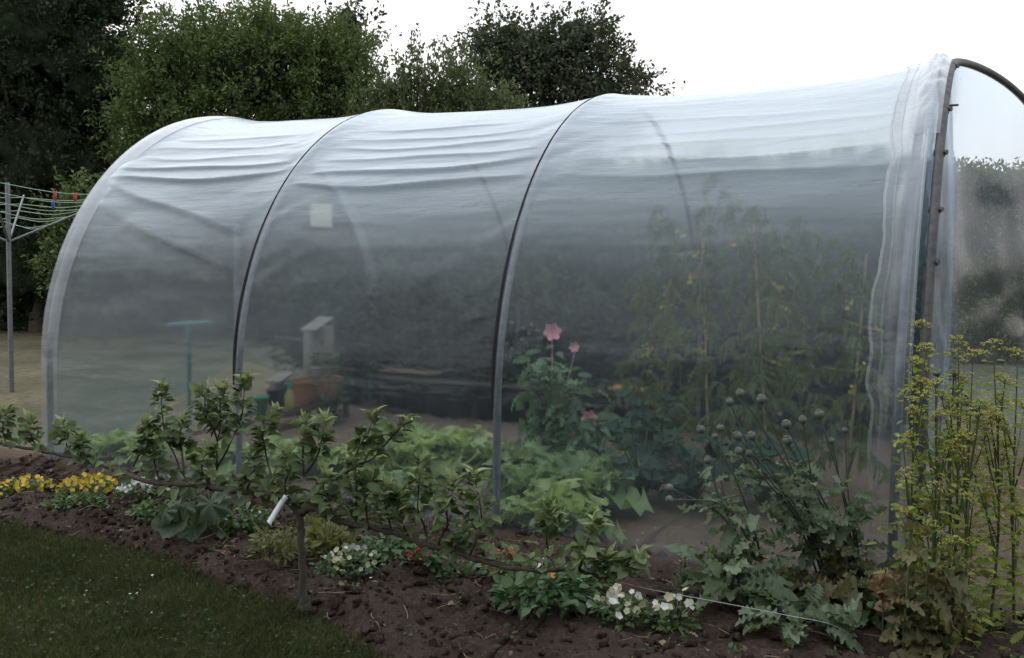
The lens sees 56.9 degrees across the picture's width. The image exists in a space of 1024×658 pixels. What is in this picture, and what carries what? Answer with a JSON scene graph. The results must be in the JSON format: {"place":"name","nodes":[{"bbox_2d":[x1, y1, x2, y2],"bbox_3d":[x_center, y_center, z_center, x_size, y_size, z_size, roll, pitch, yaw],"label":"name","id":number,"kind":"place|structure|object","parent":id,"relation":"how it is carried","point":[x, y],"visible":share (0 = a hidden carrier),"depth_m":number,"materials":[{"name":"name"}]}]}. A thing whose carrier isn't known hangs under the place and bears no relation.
{"place":"outdoors","nodes":[
{"label":"outdoors","id":0,"kind":"place"},
{"bbox_2d":[0,515,416,657],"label":"lawn","id":1,"kind":"structure","parent":0,"point":[137,601],"depth_m":3.50,"materials":[{"name":"green plant"}]},
{"bbox_2d":[0,520,376,657],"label":"clover","id":2,"kind":"object","parent":1,"relation":"on","point":[182,615],"visible":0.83,"depth_m":3.52,"materials":[{"name":"green plant"}]},
{"bbox_2d":[0,329,1023,451],"bbox_3d":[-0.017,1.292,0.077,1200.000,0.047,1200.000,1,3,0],"label":"ground","id":3,"kind":"structure","parent":0,"point":[26,394],"depth_m":11.15,"materials":[{"name":"green plant"}]},
{"bbox_2d":[0,201,41,329],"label":"boundary hedge","id":4,"kind":"object","parent":3,"relation":"on","point":[25,324],"depth_m":18.78,"materials":[{"name":"green plant"}]},
{"bbox_2d":[0,182,88,391],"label":"clothes airer","id":5,"kind":"object","parent":3,"relation":"on","point":[8,231],"visible":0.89,"depth_m":9.59,"materials":[{"name":"metal"}]},
{"bbox_2d":[53,191,56,200],"bbox_3d":[-4.423,-1.291,9.147,0.034,0.095,0.014,1,3,0],"label":"clothes peg","id":6,"kind":"object","parent":5,"relation":"attached to","point":[55,195],"visible":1,"depth_m":9.14,"materials":[{"name":"red plastic"}]},
{"bbox_2d":[73,192,76,201],"bbox_3d":[-4.325,-1.304,9.357,0.034,0.095,0.014,1,3,0],"label":"clothes peg","id":7,"kind":"object","parent":5,"relation":"attached to","point":[75,196],"visible":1,"depth_m":9.35,"materials":[{"name":"red plastic"}]},
{"bbox_2d":[21,166,97,298],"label":"leafy shrub","id":8,"kind":"object","parent":3,"relation":"on","point":[67,224],"visible":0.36,"depth_m":14.77,"materials":[{"name":"green plant"}]},
{"bbox_2d":[60,169,104,234],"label":"shrub","id":9,"kind":"object","parent":3,"relation":"on","point":[89,191],"visible":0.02,"depth_m":14.73,"materials":[{"name":"green plant"}]},
{"bbox_2d":[0,0,176,332],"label":"dark tree","id":10,"kind":"object","parent":3,"relation":"on","point":[51,75],"visible":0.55,"depth_m":17.66,"materials":[{"name":"green plant"}]},
{"bbox_2d":[83,0,395,177],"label":"broad tree","id":11,"kind":"object","parent":3,"relation":"on","point":[188,70],"visible":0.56,"depth_m":16.52,"materials":[{"name":"green plant"}]},
{"bbox_2d":[294,0,402,117],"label":"dark tree","id":12,"kind":"object","parent":3,"relation":"on","point":[354,18],"visible":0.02,"depth_m":23.41,"materials":[{"name":"green plant"}]},
{"bbox_2d":[342,55,431,116],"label":"upright shrub","id":13,"kind":"object","parent":3,"relation":"on","point":[380,81],"visible":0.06,"depth_m":15.24,"materials":[{"name":"green plant"}]},
{"bbox_2d":[362,22,455,112],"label":"upright shrub","id":14,"kind":"object","parent":3,"relation":"on","point":[420,80],"visible":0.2,"depth_m":15.17,"materials":[{"name":"green plant"}]},
{"bbox_2d":[413,38,501,112],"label":"upright shrub","id":15,"kind":"object","parent":3,"relation":"on","point":[462,90],"visible":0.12,"depth_m":15.10,"materials":[{"name":"green plant"}]},
{"bbox_2d":[456,49,532,111],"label":"upright shrub","id":16,"kind":"object","parent":3,"relation":"on","point":[504,104],"visible":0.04,"depth_m":15.19,"materials":[{"name":"green plant"}]},
{"bbox_2d":[0,446,1023,657],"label":"soil bed","id":17,"kind":"object","parent":3,"relation":"on","point":[555,630],"visible":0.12,"depth_m":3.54,"materials":[{"name":"brown soil"}]},
{"bbox_2d":[0,473,56,498],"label":"yellow pansies","id":18,"kind":"object","parent":17,"relation":"on","point":[26,484],"visible":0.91,"depth_m":5.13,"materials":[{"name":"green plant"}]},
{"bbox_2d":[39,489,110,511],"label":"green plant","id":19,"kind":"object","parent":17,"relation":"on","point":[78,496],"visible":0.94,"depth_m":4.81,"materials":[{"name":"green plant"}]},
{"bbox_2d":[55,472,120,499],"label":"yellow pansies","id":20,"kind":"object","parent":17,"relation":"on","point":[104,481],"visible":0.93,"depth_m":5.09,"materials":[{"name":"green plant"}]},
{"bbox_2d":[113,476,157,502],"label":"white flowers","id":21,"kind":"object","parent":17,"relation":"on","point":[126,488],"visible":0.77,"depth_m":4.91,"materials":[{"name":"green plant"}]},
{"bbox_2d":[124,497,168,521],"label":"green plant","id":22,"kind":"object","parent":17,"relation":"on","point":[146,503],"visible":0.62,"depth_m":4.69,"materials":[{"name":"green plant"}]},
{"bbox_2d":[144,474,184,501],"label":"white flowers","id":23,"kind":"object","parent":17,"relation":"on","point":[166,492],"visible":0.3,"depth_m":4.96,"materials":[{"name":"green plant"}]},
{"bbox_2d":[151,472,249,542],"bbox_3d":[-1.393,0.872,4.296,0.448,0.443,0.208,1,3,0],"label":"mallow","id":24,"kind":"object","parent":17,"relation":"on","point":[170,520],"visible":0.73,"depth_m":4.30,"materials":[{"name":"green plant"}]},
{"bbox_2d":[217,501,275,536],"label":"green plant","id":25,"kind":"object","parent":17,"relation":"on","point":[229,520],"visible":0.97,"depth_m":4.41,"materials":[{"name":"green plant"}]},
{"bbox_2d":[241,521,319,565],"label":"lime plant","id":26,"kind":"object","parent":17,"relation":"on","point":[287,554],"visible":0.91,"depth_m":3.94,"materials":[{"name":"green plant"}]},
{"bbox_2d":[291,510,357,558],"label":"lime plant","id":27,"kind":"object","parent":17,"relation":"on","point":[333,540],"visible":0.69,"depth_m":4.12,"materials":[{"name":"green plant"}]},
{"bbox_2d":[0,372,656,610],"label":"apple tree","id":28,"kind":"object","parent":17,"relation":"on","point":[611,562],"visible":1,"depth_m":3.43,"materials":[{"name":"green plant"}]},
{"bbox_2d":[267,494,291,524],"bbox_3d":[-0.862,0.663,3.502,0.084,0.114,0.073,1,3,0],"label":"plant label","id":29,"kind":"object","parent":28,"relation":"hanging from","point":[278,507],"visible":0.93,"depth_m":3.48,"materials":[{"name":"white plastic"}]},
{"bbox_2d":[308,552,355,581],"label":"green plant","id":30,"kind":"object","parent":17,"relation":"on","point":[349,564],"visible":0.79,"depth_m":3.80,"materials":[{"name":"green plant"}]},
{"bbox_2d":[315,543,383,581],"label":"cream violas","id":31,"kind":"object","parent":17,"relation":"on","point":[350,549],"visible":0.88,"depth_m":3.88,"materials":[{"name":"white plant"}]},
{"bbox_2d":[349,532,415,568],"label":"green plant","id":32,"kind":"object","parent":17,"relation":"on","point":[367,540],"visible":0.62,"depth_m":4.01,"materials":[{"name":"green plant"}]},
{"bbox_2d":[398,543,447,571],"bbox_3d":[-0.364,0.931,3.867,0.207,0.117,0.201,1,3,0],"label":"crimson primrose","id":33,"kind":"object","parent":17,"relation":"on","point":[432,558],"visible":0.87,"depth_m":3.83,"materials":[{"name":"green plant"}]},
{"bbox_2d":[433,555,478,581],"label":"green plant","id":34,"kind":"object","parent":17,"relation":"on","point":[447,568],"visible":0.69,"depth_m":3.85,"materials":[{"name":"green plant"}]},
{"bbox_2d":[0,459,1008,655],"bbox_3d":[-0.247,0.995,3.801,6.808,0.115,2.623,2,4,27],"label":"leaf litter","id":35,"kind":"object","parent":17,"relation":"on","point":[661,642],"visible":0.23,"depth_m":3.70,"materials":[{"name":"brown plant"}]},
{"bbox_2d":[476,544,537,582],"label":"bronze violas","id":36,"kind":"object","parent":17,"relation":"on","point":[499,555],"visible":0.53,"depth_m":3.71,"materials":[{"name":"green plant"}]},
{"bbox_2d":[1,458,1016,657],"bbox_3d":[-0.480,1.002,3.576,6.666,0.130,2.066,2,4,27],"label":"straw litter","id":37,"kind":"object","parent":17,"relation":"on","point":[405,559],"visible":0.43,"depth_m":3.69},
{"bbox_2d":[0,459,1023,657],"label":"weed seedlings","id":38,"kind":"object","parent":17,"relation":"on","point":[730,644],"visible":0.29,"depth_m":3.35,"materials":[{"name":"green plant"}]},
{"bbox_2d":[488,557,601,619],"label":"leafy pansies","id":39,"kind":"object","parent":17,"relation":"on","point":[522,589],"visible":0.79,"depth_m":3.39,"materials":[{"name":"green plant"}]},
{"bbox_2d":[542,556,616,599],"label":"green plant","id":40,"kind":"object","parent":17,"relation":"on","point":[606,584],"visible":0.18,"depth_m":3.59,"materials":[{"name":"green plant"}]},
{"bbox_2d":[584,583,657,630],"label":"cream violas","id":41,"kind":"object","parent":17,"relation":"on","point":[616,599],"visible":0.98,"depth_m":3.33,"materials":[{"name":"white plant"}]},
{"bbox_2d":[644,587,705,640],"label":"cream violas","id":42,"kind":"object","parent":17,"relation":"on","point":[662,611],"visible":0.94,"depth_m":3.30,"materials":[{"name":"white plant"}]},
{"bbox_2d":[672,538,693,599],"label":"blue green seedling","id":43,"kind":"object","parent":17,"relation":"on","point":[683,577],"visible":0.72,"depth_m":3.54,"materials":[{"name":"green plant"}]},
{"bbox_2d":[590,574,854,637],"bbox_3d":[0.841,0.927,2.813,1.111,0.396,0.651,-1,4,-23],"label":"training wire","id":44,"kind":"object","parent":17,"relation":"on","point":[734,605],"visible":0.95,"depth_m":2.64,"materials":[{"name":"grey metal"}]},
{"bbox_2d":[663,536,798,620],"bbox_3d":[0.783,0.891,3.428,0.388,0.295,0.449,-1,4,-31],"label":"green plant","id":45,"kind":"object","parent":17,"relation":"on","point":[709,579],"visible":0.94,"depth_m":3.38,"materials":[{"name":"green plant"}]},
{"bbox_2d":[664,424,801,606],"bbox_3d":[0.858,0.725,3.583,0.599,0.747,0.398,1,3,0],"label":"poppy","id":46,"kind":"object","parent":17,"relation":"on","point":[730,534],"visible":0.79,"depth_m":3.53,"materials":[{"name":"green plant"}]},
{"bbox_2d":[731,584,865,653],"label":"broad leaf plant","id":47,"kind":"object","parent":17,"relation":"on","point":[844,615],"visible":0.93,"depth_m":3.19,"materials":[{"name":"green plant"}]},
{"bbox_2d":[725,388,876,600],"bbox_3d":[1.103,0.683,3.616,0.599,0.922,0.359,1,3,0],"label":"poppy","id":48,"kind":"object","parent":17,"relation":"on","point":[793,511],"visible":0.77,"depth_m":3.59,"materials":[{"name":"green plant"}]},
{"bbox_2d":[781,409,887,601],"bbox_3d":[1.249,0.695,3.585,0.467,0.778,0.399,2,4,13],"label":"poppy","id":49,"kind":"object","parent":17,"relation":"on","point":[842,535],"visible":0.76,"depth_m":3.55,"materials":[{"name":"green plant"}]},
{"bbox_2d":[787,539,893,610],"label":"broad leaf plant","id":50,"kind":"object","parent":17,"relation":"on","point":[846,587],"visible":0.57,"depth_m":3.43,"materials":[{"name":"green plant"}]},
{"bbox_2d":[843,578,926,636],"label":"broad leaf plant","id":51,"kind":"object","parent":17,"relation":"on","point":[870,614],"visible":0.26,"depth_m":3.28,"materials":[{"name":"green plant"}]},
{"bbox_2d":[867,567,916,632],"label":"dried leaf","id":52,"kind":"object","parent":17,"relation":"on","point":[875,582],"visible":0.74,"depth_m":3.19,"materials":[{"name":"brown plant"}]},
{"bbox_2d":[874,521,940,655],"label":"seedling poppy","id":53,"kind":"object","parent":17,"relation":"on","point":[902,620],"visible":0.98,"depth_m":3.04,"materials":[{"name":"green plant"}]},
{"bbox_2d":[866,318,952,646],"bbox_3d":[1.404,0.533,3.283,0.259,1.143,0.332,0,3,-8],"label":"umbel plant","id":54,"kind":"object","parent":17,"relation":"on","point":[917,407],"visible":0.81,"depth_m":3.25,"materials":[{"name":"green plant"}]},
{"bbox_2d":[876,557,960,657],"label":"seedling poppy","id":55,"kind":"object","parent":17,"relation":"on","point":[944,614],"visible":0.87,"depth_m":3.04,"materials":[{"name":"green plant"}]},
{"bbox_2d":[877,367,995,608],"bbox_3d":[1.583,0.610,3.460,0.345,0.965,0.412,-2,4,-38],"label":"poppy","id":56,"kind":"object","parent":17,"relation":"on","point":[888,562],"visible":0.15,"depth_m":3.48,"materials":[{"name":"green plant"}]},
{"bbox_2d":[891,376,983,636],"bbox_3d":[1.462,0.631,3.259,0.311,0.950,0.321,1,3,0],"label":"umbel plant","id":57,"kind":"object","parent":17,"relation":"on","point":[933,510],"visible":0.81,"depth_m":3.22,"materials":[{"name":"green plant"}]},
{"bbox_2d":[918,554,993,657],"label":"seedling poppy","id":58,"kind":"object","parent":17,"relation":"on","point":[958,583],"visible":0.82,"depth_m":3.04,"materials":[{"name":"green plant"}]},
{"bbox_2d":[915,334,1000,647],"bbox_3d":[1.553,0.560,3.311,0.262,1.088,0.350,1,3,0],"label":"umbel plant","id":59,"kind":"object","parent":17,"relation":"on","point":[983,453],"visible":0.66,"depth_m":3.27,"materials":[{"name":"green plant"}]},
{"bbox_2d":[946,305,981,420],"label":"plant","id":60,"kind":"object","parent":17,"relation":"on","point":[952,346],"visible":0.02,"depth_m":7.31,"materials":[{"name":"green plant"}]},
{"bbox_2d":[932,348,1010,657],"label":"umbel plant","id":61,"kind":"object","parent":17,"relation":"on","point":[966,479],"visible":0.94,"depth_m":3.16,"materials":[{"name":"green plant"}]},
{"bbox_2d":[961,338,1023,643],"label":"umbel plant","id":62,"kind":"object","parent":17,"relation":"on","point":[998,478],"visible":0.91,"depth_m":3.23,"materials":[{"name":"green plant"}]},
{"bbox_2d":[970,347,1023,625],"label":"umbel plant","id":63,"kind":"object","parent":17,"relation":"on","point":[1015,571],"visible":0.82,"depth_m":3.30,"materials":[{"name":"green plant"}]},
{"bbox_2d":[42,53,1023,591],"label":"polytunnel","id":64,"kind":"structure","parent":3,"relation":"on","point":[604,303],"depth_m":4.48,"materials":[{"name":"plastic"}]},
{"bbox_2d":[433,0,685,108],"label":"broadleaf tree","id":65,"kind":"object","parent":3,"relation":"on","point":[543,64],"visible":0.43,"depth_m":20.14,"materials":[{"name":"green plant"}]},
{"bbox_2d":[948,152,1023,365],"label":"garden hedge","id":66,"kind":"object","parent":3,"relation":"on","point":[987,253],"visible":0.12,"depth_m":14.31,"materials":[{"name":"green plant"}]},
{"bbox_2d":[106,0,1023,172],"label":"sky","id":67,"kind":"structure","parent":0,"point":[714,46],"materials":[{"name":"white"}]}
]}

